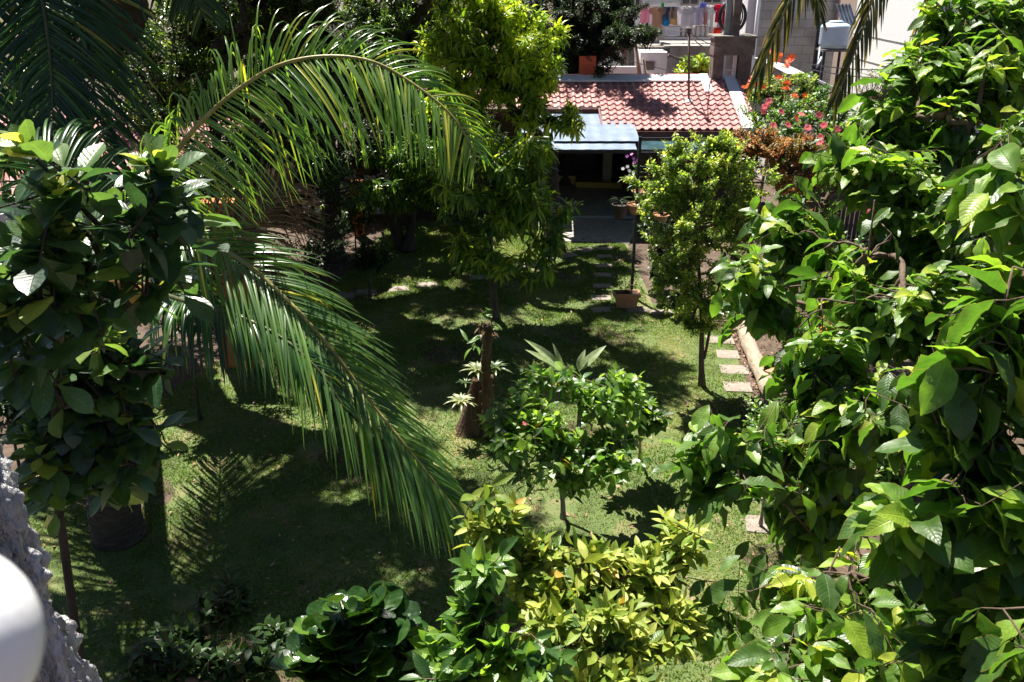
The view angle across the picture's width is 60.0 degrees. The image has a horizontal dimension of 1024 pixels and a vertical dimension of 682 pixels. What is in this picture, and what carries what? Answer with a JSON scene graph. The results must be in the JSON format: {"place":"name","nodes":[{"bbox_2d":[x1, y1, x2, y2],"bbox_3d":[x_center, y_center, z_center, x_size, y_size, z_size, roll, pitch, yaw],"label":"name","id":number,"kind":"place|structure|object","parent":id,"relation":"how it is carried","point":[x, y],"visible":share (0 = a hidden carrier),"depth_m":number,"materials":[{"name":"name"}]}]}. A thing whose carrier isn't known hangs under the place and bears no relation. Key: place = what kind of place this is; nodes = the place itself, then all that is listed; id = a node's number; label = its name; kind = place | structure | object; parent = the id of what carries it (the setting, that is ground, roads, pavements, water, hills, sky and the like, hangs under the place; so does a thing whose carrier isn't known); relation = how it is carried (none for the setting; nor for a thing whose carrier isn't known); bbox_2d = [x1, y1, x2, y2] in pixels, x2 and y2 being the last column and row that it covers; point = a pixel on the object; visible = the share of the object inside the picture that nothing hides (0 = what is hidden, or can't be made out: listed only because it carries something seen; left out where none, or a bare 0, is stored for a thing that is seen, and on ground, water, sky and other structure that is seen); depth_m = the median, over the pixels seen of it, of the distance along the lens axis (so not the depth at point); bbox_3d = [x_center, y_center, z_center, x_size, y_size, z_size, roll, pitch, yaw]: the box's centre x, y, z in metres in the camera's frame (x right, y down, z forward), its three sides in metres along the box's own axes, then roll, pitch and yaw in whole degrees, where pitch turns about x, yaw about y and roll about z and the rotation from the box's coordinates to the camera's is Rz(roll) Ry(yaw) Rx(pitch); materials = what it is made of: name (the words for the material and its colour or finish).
{"place":"outdoors","nodes":[
{"label":"outdoors","id":0,"kind":"place"},
{"bbox_2d":[0,557,45,681],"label":"white post","id":1,"kind":"object","parent":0,"point":[22,633],"visible":1,"depth_m":0.38,"materials":[{"name":"paint"}]},
{"bbox_2d":[19,220,783,681],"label":"lawn","id":2,"kind":"structure","parent":0,"point":[551,516],"depth_m":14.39,"materials":[{"name":"plant"}]},
{"bbox_2d":[0,0,237,444],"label":"coconut palm","id":3,"kind":"object","parent":2,"relation":"on","point":[55,26],"visible":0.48,"depth_m":12.20,"materials":[{"name":"plant"}]},
{"bbox_2d":[0,119,241,659],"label":"thick leaved tree","id":4,"kind":"object","parent":2,"relation":"on","point":[76,401],"visible":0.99,"depth_m":3.87,"materials":[{"name":"green plant"}]},
{"bbox_2d":[162,275,219,419],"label":"shrub","id":5,"kind":"object","parent":2,"relation":"on","point":[200,417],"visible":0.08,"depth_m":16.51,"materials":[{"name":"green plant"}]},
{"bbox_2d":[113,613,295,681],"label":"dark shrub","id":6,"kind":"object","parent":2,"relation":"on","point":[245,661],"visible":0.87,"depth_m":5.97,"materials":[{"name":"green plant"}]},
{"bbox_2d":[146,561,263,676],"bbox_3d":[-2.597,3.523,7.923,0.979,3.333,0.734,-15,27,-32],"label":"dark shrub","id":7,"kind":"object","parent":2,"relation":"on","point":[224,609],"visible":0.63,"depth_m":7.37,"materials":[{"name":"green plant"}]},
{"bbox_2d":[200,198,259,367],"bbox_3d":[-5.850,-1.148,18.524,0.814,3.638,0.420,0,23,0],"label":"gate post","id":8,"kind":"object","parent":2,"relation":"on","point":[220,205],"visible":0.13,"depth_m":18.43,"materials":[{"name":"grey paint"}]},
{"bbox_2d":[205,228,273,371],"bbox_3d":[-5.393,-0.733,17.944,1.599,3.327,1.378,0,23,0],"label":"shrub","id":9,"kind":"object","parent":2,"relation":"on","point":[262,266],"visible":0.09,"depth_m":17.55,"materials":[{"name":"green plant"}]},
{"bbox_2d":[0,1,494,573],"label":"coconut palm","id":10,"kind":"object","parent":2,"relation":"on","point":[294,349],"visible":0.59,"depth_m":9.89,"materials":[{"name":"plant"}]},
{"bbox_2d":[268,211,354,309],"bbox_3d":[-4.836,-1.726,21.259,2.218,2.564,1.804,-4,23,-10],"label":"shrub","id":11,"kind":"object","parent":2,"relation":"on","point":[318,250],"visible":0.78,"depth_m":21.17,"materials":[{"name":"green plant"}]},
{"bbox_2d":[270,581,427,681],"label":"shield plant","id":12,"kind":"object","parent":2,"relation":"on","point":[332,638],"visible":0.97,"depth_m":5.13,"materials":[{"name":"green plant"}]},
{"bbox_2d":[350,232,397,300],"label":"shrub","id":13,"kind":"object","parent":2,"relation":"on","point":[365,260],"visible":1,"depth_m":22.43,"materials":[{"name":"green plant"}]},
{"bbox_2d":[333,0,445,225],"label":"neem tree","id":14,"kind":"object","parent":2,"relation":"on","point":[404,19],"visible":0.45,"depth_m":26.97,"materials":[{"name":"green plant"}]},
{"bbox_2d":[340,130,478,251],"bbox_3d":[-3.014,-4.225,25.620,3.889,3.955,2.886,-7,24,-16],"label":"mango tree","id":15,"kind":"object","parent":2,"relation":"on","point":[389,197],"visible":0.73,"depth_m":25.18,"materials":[{"name":"green plant"}]},
{"bbox_2d":[438,210,484,234],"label":"shrub","id":16,"kind":"object","parent":2,"relation":"on","point":[469,219],"visible":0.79,"depth_m":28.43,"materials":[{"name":"green plant"}]},
{"bbox_2d":[26,221,914,636],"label":"fallen leaves","id":17,"kind":"object","parent":2,"relation":"on","point":[456,441],"visible":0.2,"depth_m":16.44,"materials":[{"name":"brown plant"}]},
{"bbox_2d":[455,374,494,438],"bbox_3d":[-0.695,1.141,16.353,0.768,1.120,0.674,0,23,0],"label":"tree stump","id":18,"kind":"object","parent":2,"relation":"on","point":[467,425],"visible":0.52,"depth_m":16.22,"materials":[{"name":"brown wood"}]},
{"bbox_2d":[443,393,477,413],"bbox_3d":[-0.918,1.085,15.851,0.602,0.195,0.610,-14,27,-30],"label":"bromeliad","id":19,"kind":"object","parent":18,"relation":"on","point":[460,398],"visible":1,"depth_m":15.82,"materials":[{"name":"green plant"}]},
{"bbox_2d":[460,308,498,439],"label":"dead stem","id":20,"kind":"object","parent":2,"relation":"on","point":[486,335],"visible":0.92,"depth_m":15.44,"materials":[{"name":"brown wood"}]},
{"bbox_2d":[461,361,493,378],"bbox_3d":[-0.622,0.502,15.827,0.636,0.153,0.652,-15,27,-31],"label":"bromeliad","id":21,"kind":"object","parent":20,"relation":"on","point":[476,366],"visible":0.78,"depth_m":15.81,"materials":[{"name":"green plant"}]},
{"bbox_2d":[480,360,510,377],"bbox_3d":[-0.310,0.486,15.765,0.591,0.194,0.605,-15,27,-32],"label":"bromeliad","id":22,"kind":"object","parent":20,"relation":"on","point":[495,365],"visible":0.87,"depth_m":15.74,"materials":[{"name":"green plant"}]},
{"bbox_2d":[399,536,578,681],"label":"green shrub","id":23,"kind":"object","parent":2,"relation":"on","point":[475,626],"visible":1,"depth_m":5.11,"materials":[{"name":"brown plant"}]},
{"bbox_2d":[410,0,586,251],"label":"mango tree","id":24,"kind":"object","parent":2,"relation":"on","point":[506,73],"visible":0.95,"depth_m":23.95,"materials":[{"name":"green plant"}]},
{"bbox_2d":[416,121,582,319],"bbox_3d":[-0.268,-2.609,20.651,3.845,4.720,2.914,0,23,0],"label":"mango tree","id":25,"kind":"object","parent":2,"relation":"on","point":[507,194],"visible":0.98,"depth_m":20.29,"materials":[{"name":"green plant"}]},
{"bbox_2d":[524,339,605,407],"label":"seedling palm","id":26,"kind":"object","parent":2,"relation":"on","point":[550,359],"visible":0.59,"depth_m":16.54,"materials":[{"name":"green plant"}]},
{"bbox_2d":[474,361,656,519],"bbox_3d":[1.015,1.698,13.212,2.978,2.562,1.910,-7,24,-17],"label":"forked shrub","id":27,"kind":"object","parent":2,"relation":"on","point":[517,428],"visible":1,"depth_m":12.89,"materials":[{"name":"green plant"}]},
{"bbox_2d":[450,472,717,681],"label":"yellow green shrub","id":28,"kind":"object","parent":2,"relation":"on","point":[616,632],"visible":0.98,"depth_m":5.59,"materials":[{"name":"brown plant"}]},
{"bbox_2d":[612,269,644,307],"bbox_3d":[2.953,-1.336,22.321,0.854,1.017,0.477,0,23,0],"label":"rectangular planter","id":29,"kind":"object","parent":2,"relation":"on","point":[625,298],"visible":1,"depth_m":22.31,"materials":[{"name":"ceramic"}]},
{"bbox_2d":[590,367,673,459],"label":"glossy shrub","id":30,"kind":"object","parent":2,"relation":"on","point":[656,422],"visible":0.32,"depth_m":14.35,"materials":[{"name":"green plant"}]},
{"bbox_2d":[663,276,697,315],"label":"shrub","id":31,"kind":"object","parent":2,"relation":"on","point":[672,302],"visible":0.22,"depth_m":21.64,"materials":[{"name":"green plant"}]},
{"bbox_2d":[619,128,781,387],"bbox_3d":[3.530,-1.462,17.227,2.826,5.248,2.014,-5,24,-12],"label":"myrtle tree","id":32,"kind":"object","parent":2,"relation":"on","point":[680,186],"visible":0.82,"depth_m":16.57,"materials":[{"name":"green plant"}]},
{"bbox_2d":[705,335,735,344],"bbox_3d":[4.831,-0.023,20.532,0.672,0.037,0.474,2,23,6],"label":"stepping stone","id":33,"kind":"object","parent":2,"relation":"on","point":[713,339],"visible":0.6,"depth_m":20.46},
{"bbox_2d":[630,136,815,289],"bbox_3d":[5.260,-3.066,22.387,4.350,4.150,0.070,0,23,0],"label":"steel trellis","id":34,"kind":"object","parent":2,"relation":"on","point":[641,138],"visible":0.33,"depth_m":21.85,"materials":[{"name":"metal"}]},
{"bbox_2d":[610,197,627,218],"bbox_3d":[3.153,-3.927,26.023,0.823,0.619,0.576,0,23,0],"label":"flower pot","id":35,"kind":"object","parent":34,"relation":"attached to","point":[620,208],"visible":0.84,"depth_m":25.95,"materials":[{"name":"ceramic"}]},
{"bbox_2d":[617,165,643,214],"bbox_3d":[3.047,-3.737,21.870,0.738,1.210,0.684,13,26,27],"label":"flower pot","id":36,"kind":"object","parent":34,"relation":"hanging from","point":[633,207],"visible":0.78,"depth_m":21.91,"materials":[{"name":"ceramic"}]},
{"bbox_2d":[716,350,740,359],"bbox_3d":[4.892,0.307,19.755,0.676,0.037,0.473,2,23,5],"label":"stepping stone","id":37,"kind":"object","parent":2,"relation":"on","point":[732,354],"visible":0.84,"depth_m":19.73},
{"bbox_2d":[719,364,752,374],"bbox_3d":[4.798,0.620,19.018,0.666,0.037,0.474,2,23,5],"label":"stepping stone","id":38,"kind":"object","parent":2,"relation":"on","point":[730,369],"visible":0.88,"depth_m":19.00,"materials":[{"name":"stone"}]},
{"bbox_2d":[723,381,754,392],"bbox_3d":[4.694,0.953,18.233,0.673,0.037,0.478,2,23,5],"label":"stepping stone","id":39,"kind":"object","parent":2,"relation":"on","point":[741,386],"visible":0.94,"depth_m":18.23,"materials":[{"name":"stone"}]},
{"bbox_2d":[744,515,770,534],"bbox_3d":[3.890,2.853,13.757,0.532,0.037,0.473,3,23,8],"label":"stepping stone","id":40,"kind":"object","parent":2,"relation":"on","point":[751,523],"visible":0.5,"depth_m":13.71,"materials":[{"name":"stone"}]},
{"bbox_2d":[650,400,882,571],"bbox_3d":[2.023,2.778,7.447,2.237,5.075,1.069,-9,25,-21],"label":"broadleaf tree","id":41,"kind":"object","parent":2,"relation":"on","point":[720,465],"visible":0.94,"depth_m":6.44,"materials":[{"name":"green plant"}]},
{"bbox_2d":[654,536,935,681],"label":"broadleaf tree","id":42,"kind":"object","parent":2,"relation":"on","point":[819,625],"visible":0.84,"depth_m":5.33,"materials":[{"name":"green plant"}]},
{"bbox_2d":[837,134,1023,681],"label":"broadleaf tree","id":43,"kind":"object","parent":2,"relation":"on","point":[952,538],"visible":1,"depth_m":4.07,"materials":[{"name":"green plant"}]},
{"bbox_2d":[0,0,1023,681],"bbox_3d":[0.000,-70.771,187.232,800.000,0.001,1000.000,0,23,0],"label":"ground","id":44,"kind":"structure","parent":0,"point":[380,224],"depth_m":20.98,"materials":[{"name":"soil"}]},
{"bbox_2d":[0,399,25,466],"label":"shrub","id":45,"kind":"object","parent":44,"relation":"on","point":[9,411],"visible":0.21,"depth_m":14.40,"materials":[{"name":"green plant"}]},
{"bbox_2d":[0,442,102,681],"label":"stucco wall","id":46,"kind":"structure","parent":44,"relation":"on","point":[25,554],"depth_m":2.84,"materials":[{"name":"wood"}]},
{"bbox_2d":[0,0,171,140],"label":"neem tree","id":47,"kind":"object","parent":44,"relation":"on","point":[137,17],"visible":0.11,"depth_m":18.83,"materials":[{"name":"green plant"}]},
{"bbox_2d":[0,113,268,281],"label":"pink roofed house","id":48,"kind":"structure","parent":44,"relation":"on","point":[125,139],"depth_m":24.53,"materials":[{"name":"tile"}]},
{"bbox_2d":[90,31,262,140],"bbox_3d":[-10.463,-6.391,26.512,6.287,7.106,4.188,0,23,0],"label":"neem tree","id":49,"kind":"object","parent":44,"relation":"on","point":[141,76],"visible":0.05,"depth_m":25.73,"materials":[{"name":"green plant"}]},
{"bbox_2d":[107,0,350,159],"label":"neem tree","id":50,"kind":"object","parent":44,"relation":"on","point":[189,58],"visible":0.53,"depth_m":22.53,"materials":[{"name":"green plant"}]},
{"bbox_2d":[173,118,365,298],"bbox_3d":[-6.205,-3.260,22.375,5.192,4.596,3.253,-7,24,-17],"label":"neem tree","id":51,"kind":"object","parent":44,"relation":"on","point":[335,178],"visible":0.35,"depth_m":21.92,"materials":[{"name":"green plant"}]},
{"bbox_2d":[226,0,392,263],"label":"neem tree","id":52,"kind":"object","parent":44,"relation":"on","point":[329,210],"visible":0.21,"depth_m":24.79,"materials":[{"name":"green plant"}]},
{"bbox_2d":[216,5,469,161],"bbox_3d":[-5.277,-8.263,30.646,10.209,7.330,4.982,0,23,0],"label":"neem tree","id":53,"kind":"object","parent":44,"relation":"on","point":[426,89],"visible":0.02,"depth_m":30.17,"materials":[{"name":"green plant"}]},
{"bbox_2d":[299,162,389,213],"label":"boundary wall","id":54,"kind":"structure","parent":44,"relation":"on","point":[368,177],"depth_m":30.56,"materials":[{"name":"paint"}]},
{"bbox_2d":[319,188,377,258],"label":"shrub","id":55,"kind":"object","parent":44,"relation":"on","point":[360,220],"visible":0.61,"depth_m":25.42,"materials":[{"name":"green plant"}]},
{"bbox_2d":[268,88,508,219],"bbox_3d":[-3.983,-6.271,29.360,8.030,4.746,4.117,-4,23,-10],"label":"neem tree","id":56,"kind":"object","parent":44,"relation":"on","point":[352,160],"visible":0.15,"depth_m":29.18,"materials":[{"name":"green plant"}]},
{"bbox_2d":[388,74,759,206],"bbox_3d":[1.820,-7.674,32.924,12.640,4.399,7.790,0,23,0],"label":"bungalow","id":57,"kind":"object","parent":44,"relation":"on","point":[652,105],"visible":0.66,"depth_m":30.82,"materials":[{"name":"tile"}]},
{"bbox_2d":[574,153,596,171],"bbox_3d":[2.925,-7.964,36.293,1.150,2.100,0.140,0,23,0],"label":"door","id":58,"kind":"structure","parent":57,"relation":"in","point":[583,162],"depth_m":36.48,"materials":[{"name":"black"}]},
{"bbox_2d":[578,55,595,74],"bbox_3d":[2.696,-9.612,31.987,0.720,1.300,0.600,0,23,0],"label":"red chimney","id":59,"kind":"object","parent":57,"relation":"on","point":[586,66],"visible":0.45,"depth_m":31.64,"materials":[{"name":"paint"}]},
{"bbox_2d":[685,28,692,102],"bbox_3d":[6.034,-9.271,30.068,0.409,2.526,0.300,0,23,0],"label":"roof pole","id":60,"kind":"object","parent":57,"relation":"on","point":[689,31],"visible":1,"depth_m":30.00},
{"bbox_2d":[707,34,757,100],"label":"concrete tower","id":61,"kind":"structure","parent":57,"relation":"on","point":[740,48],"depth_m":31.34,"materials":[{"name":"paint"}]},
{"bbox_2d":[730,0,742,35],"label":"square pillar","id":62,"kind":"structure","parent":61,"relation":"on","point":[736,17],"depth_m":30.98,"materials":[{"name":"grey concrete"}]},
{"bbox_2d":[718,2,746,30],"bbox_3d":[7.834,-11.523,31.498,1.026,1.143,0.140,0,23,0],"label":"hose coil","id":63,"kind":"object","parent":62,"relation":"attached to","point":[744,19],"visible":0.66,"depth_m":31.48,"materials":[{"name":"black rubber"}]},
{"bbox_2d":[506,0,663,184],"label":"neem tree","id":64,"kind":"object","parent":44,"relation":"on","point":[605,30],"visible":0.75,"depth_m":31.62,"materials":[{"name":"green plant"}]},
{"bbox_2d":[563,218,637,242],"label":"concrete path","id":65,"kind":"structure","parent":44,"relation":"on","point":[595,234],"depth_m":28.93,"materials":[{"name":"concrete"}]},
{"bbox_2d":[521,113,753,206],"bbox_3d":[4.100,-5.658,29.499,7.600,3.365,3.070,0,23,0],"label":"metal canopy","id":66,"kind":"object","parent":44,"relation":"on","point":[606,138],"visible":0.47,"depth_m":28.26,"materials":[{"name":"metal"}]},
{"bbox_2d":[634,44,640,73],"bbox_3d":[5.526,-10.138,37.527,1.164,5.379,0.250,0,23,0],"label":"wooden post","id":67,"kind":"object","parent":44,"relation":"on","point":[638,66],"visible":0.14,"depth_m":36.83,"materials":[{"name":"brown wood"}]},
{"bbox_2d":[635,49,682,73],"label":"outhouse","id":68,"kind":"structure","parent":44,"relation":"on","point":[657,58],"depth_m":40.25,"materials":[{"name":"paint"}]},
{"bbox_2d":[633,212,685,290],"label":"shrub","id":69,"kind":"object","parent":44,"relation":"on","point":[659,251],"visible":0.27,"depth_m":23.26,"materials":[{"name":"green plant"}]},
{"bbox_2d":[671,52,709,74],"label":"fruit tree","id":70,"kind":"object","parent":44,"relation":"on","point":[700,64],"visible":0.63,"depth_m":34.82,"materials":[{"name":"green plant"}]},
{"bbox_2d":[735,0,840,130],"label":"block house","id":71,"kind":"structure","parent":44,"relation":"on","point":[802,37],"depth_m":40.77,"materials":[{"name":"concrete"}]},
{"bbox_2d":[788,71,846,175],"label":"rounded bush","id":72,"kind":"object","parent":44,"relation":"on","point":[826,88],"visible":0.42,"depth_m":26.86,"materials":[{"name":"green plant"}]},
{"bbox_2d":[810,21,825,110],"bbox_3d":[13.658,-11.452,40.169,0.280,5.693,0.300,0,23,0],"label":"dark post","id":73,"kind":"object","parent":44,"relation":"on","point":[817,45],"visible":0.2,"depth_m":39.51,"materials":[{"name":"metal"}]},
{"bbox_2d":[808,47,848,110],"bbox_3d":[13.959,-10.594,39.501,1.196,4.636,1.196,0,23,0],"label":"tank stand","id":74,"kind":"object","parent":44,"relation":"on","point":[824,51],"visible":0.3,"depth_m":38.62,"materials":[{"name":"metal"}]},
{"bbox_2d":[818,20,850,48],"bbox_3d":[13.959,-13.263,38.368,1.259,1.144,1.259,0,23,0],"label":"water tank","id":75,"kind":"object","parent":74,"relation":"on","point":[836,35],"visible":0.95,"depth_m":37.93,"materials":[{"name":"plastic"}]},
{"bbox_2d":[810,185,871,239],"bbox_3d":[11.700,-4.063,27.651,6.200,1.871,0.119,0,23,0],"label":"plank fence","id":76,"kind":"object","parent":44,"relation":"on","point":[849,224],"visible":0.03,"depth_m":27.69,"materials":[{"name":"wood"}]},
{"bbox_2d":[709,175,1022,490],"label":"broadleaf tree","id":77,"kind":"object","parent":44,"relation":"on","point":[865,304],"visible":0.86,"depth_m":6.96,"materials":[{"name":"green plant"}]},
{"bbox_2d":[841,67,891,240],"bbox_3d":[11.055,-5.693,27.002,2.930,5.384,1.940,8,24,19],"label":"grey green bush","id":78,"kind":"object","parent":44,"relation":"on","point":[880,96],"visible":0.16,"depth_m":26.13,"materials":[{"name":"green plant"}]},
{"bbox_2d":[542,172,633,218],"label":"carport floor","id":79,"kind":"structure","parent":0,"point":[596,202],"depth_m":32.67,"materials":[{"name":"paint"}]},
{"bbox_2d":[558,175,621,188],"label":"kerb","id":80,"kind":"structure","parent":79,"relation":"on","point":[586,184],"depth_m":34.05,"materials":[{"name":"yellow paint"}]},
{"bbox_2d":[559,49,636,108],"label":"white house","id":81,"kind":"structure","parent":0,"point":[630,68],"depth_m":40.05,"materials":[{"name":"paint"}]},
{"bbox_2d":[621,49,633,65],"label":"doorway","id":82,"kind":"structure","parent":81,"relation":"in","point":[630,57],"depth_m":42.02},
{"bbox_2d":[630,0,732,75],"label":"grey house","id":83,"kind":"structure","parent":0,"point":[674,43],"depth_m":42.96,"materials":[{"name":"paint"}]},
{"bbox_2d":[723,0,732,34],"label":"metal post","id":84,"kind":"object","parent":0,"point":[728,14],"visible":1,"depth_m":31.25,"materials":[{"name":"metal"}]},
{"bbox_2d":[755,57,837,179],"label":"tin shed","id":85,"kind":"structure","parent":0,"point":[792,70],"depth_m":34.48,"materials":[{"name":"paint"}]},
{"bbox_2d":[836,3,855,25],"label":"porch roof","id":86,"kind":"structure","parent":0,"point":[846,13],"depth_m":39.32,"materials":[{"name":"metal"}]},
{"bbox_2d":[698,229,1023,593],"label":"flower bed soil","id":87,"kind":"structure","parent":0,"point":[771,345],"depth_m":19.40,"materials":[{"name":"soil"}]},
{"bbox_2d":[735,313,781,404],"bbox_3d":[5.282,0.153,19.593,0.390,0.370,5.278,2,23,4],"label":"kerb log","id":88,"kind":"object","parent":87,"relation":"on","point":[750,348],"visible":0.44,"depth_m":18.83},
{"bbox_2d":[742,393,805,524],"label":"bed shrub","id":89,"kind":"object","parent":87,"relation":"on","point":[753,420],"visible":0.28,"depth_m":12.90,"materials":[{"name":"green plant"}]},
{"bbox_2d":[726,125,830,288],"bbox_3d":[5.784,-1.996,18.674,2.222,5.088,3.301,20,30,39],"label":"rusty shrub","id":90,"kind":"object","parent":87,"relation":"on","point":[771,146],"visible":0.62,"depth_m":17.41,"materials":[{"name":"brown plant"}]},
{"bbox_2d":[733,50,829,252],"bbox_3d":[7.439,-5.030,24.643,2.852,6.014,1.984,0,23,0],"label":"flame shrub","id":91,"kind":"object","parent":87,"relation":"on","point":[779,89],"visible":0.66,"depth_m":23.98,"materials":[{"name":"green plant"}]},
{"bbox_2d":[778,310,820,401],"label":"bed shrub","id":92,"kind":"object","parent":87,"relation":"on","point":[784,341],"visible":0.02,"depth_m":16.57,"materials":[{"name":"green plant"}]},
{"bbox_2d":[748,87,870,239],"bbox_3d":[6.573,-2.579,19.531,2.830,5.498,6.231,4,23,9],"label":"hibiscus shrub","id":93,"kind":"object","parent":87,"relation":"on","point":[790,126],"visible":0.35,"depth_m":20.06,"materials":[{"name":"green plant"}]},
{"bbox_2d":[746,0,1023,302],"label":"coconut palm","id":94,"kind":"object","parent":87,"relation":"on","point":[864,25],"visible":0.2,"depth_m":10.34,"materials":[{"name":"plant"}]},
{"bbox_2d":[850,453,920,544],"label":"bed shrub","id":95,"kind":"object","parent":87,"relation":"on","point":[888,474],"visible":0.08,"depth_m":11.72,"materials":[{"name":"green plant"}]},
{"bbox_2d":[799,0,1023,308],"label":"broadleaf tree","id":96,"kind":"object","parent":87,"relation":"on","point":[965,62],"visible":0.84,"depth_m":7.80,"materials":[{"name":"green plant"}]},
{"bbox_2d":[842,0,1023,142],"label":"white house","id":97,"kind":"structure","parent":0,"point":[900,16],"depth_m":41.35,"materials":[{"name":"paint"}]},
{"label":"power cable","id":98,"kind":"object","parent":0,"visible":0},
{"bbox_2d":[640,6,649,23],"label":"hanging vest","id":99,"kind":"object","parent":98,"relation":"hanging from","point":[645,16],"visible":0.86,"depth_m":40.96,"materials":[{"name":"fabric"}]},
{"bbox_2d":[649,7,666,27],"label":"hanging shirt","id":100,"kind":"object","parent":98,"relation":"hanging from","point":[657,16],"visible":0.94,"depth_m":40.94,"materials":[{"name":"fabric"}]},
{"bbox_2d":[668,7,676,24],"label":"hanging cloth","id":101,"kind":"object","parent":98,"relation":"hanging from","point":[673,20],"visible":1,"depth_m":40.99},
{"bbox_2d":[678,6,693,27],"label":"hanging shirt","id":102,"kind":"object","parent":98,"relation":"hanging from","point":[681,10],"visible":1,"depth_m":40.93,"materials":[{"name":"fabric"}]},
{"bbox_2d":[694,7,704,24],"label":"hanging shirt","id":103,"kind":"object","parent":98,"relation":"hanging from","point":[700,18],"visible":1,"depth_m":40.97,"materials":[{"name":"fabric"}]},
{"bbox_2d":[701,5,716,26],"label":"hanging shirt","id":104,"kind":"object","parent":98,"relation":"hanging from","point":[709,10],"visible":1,"depth_m":40.90,"materials":[{"name":"fabric"}]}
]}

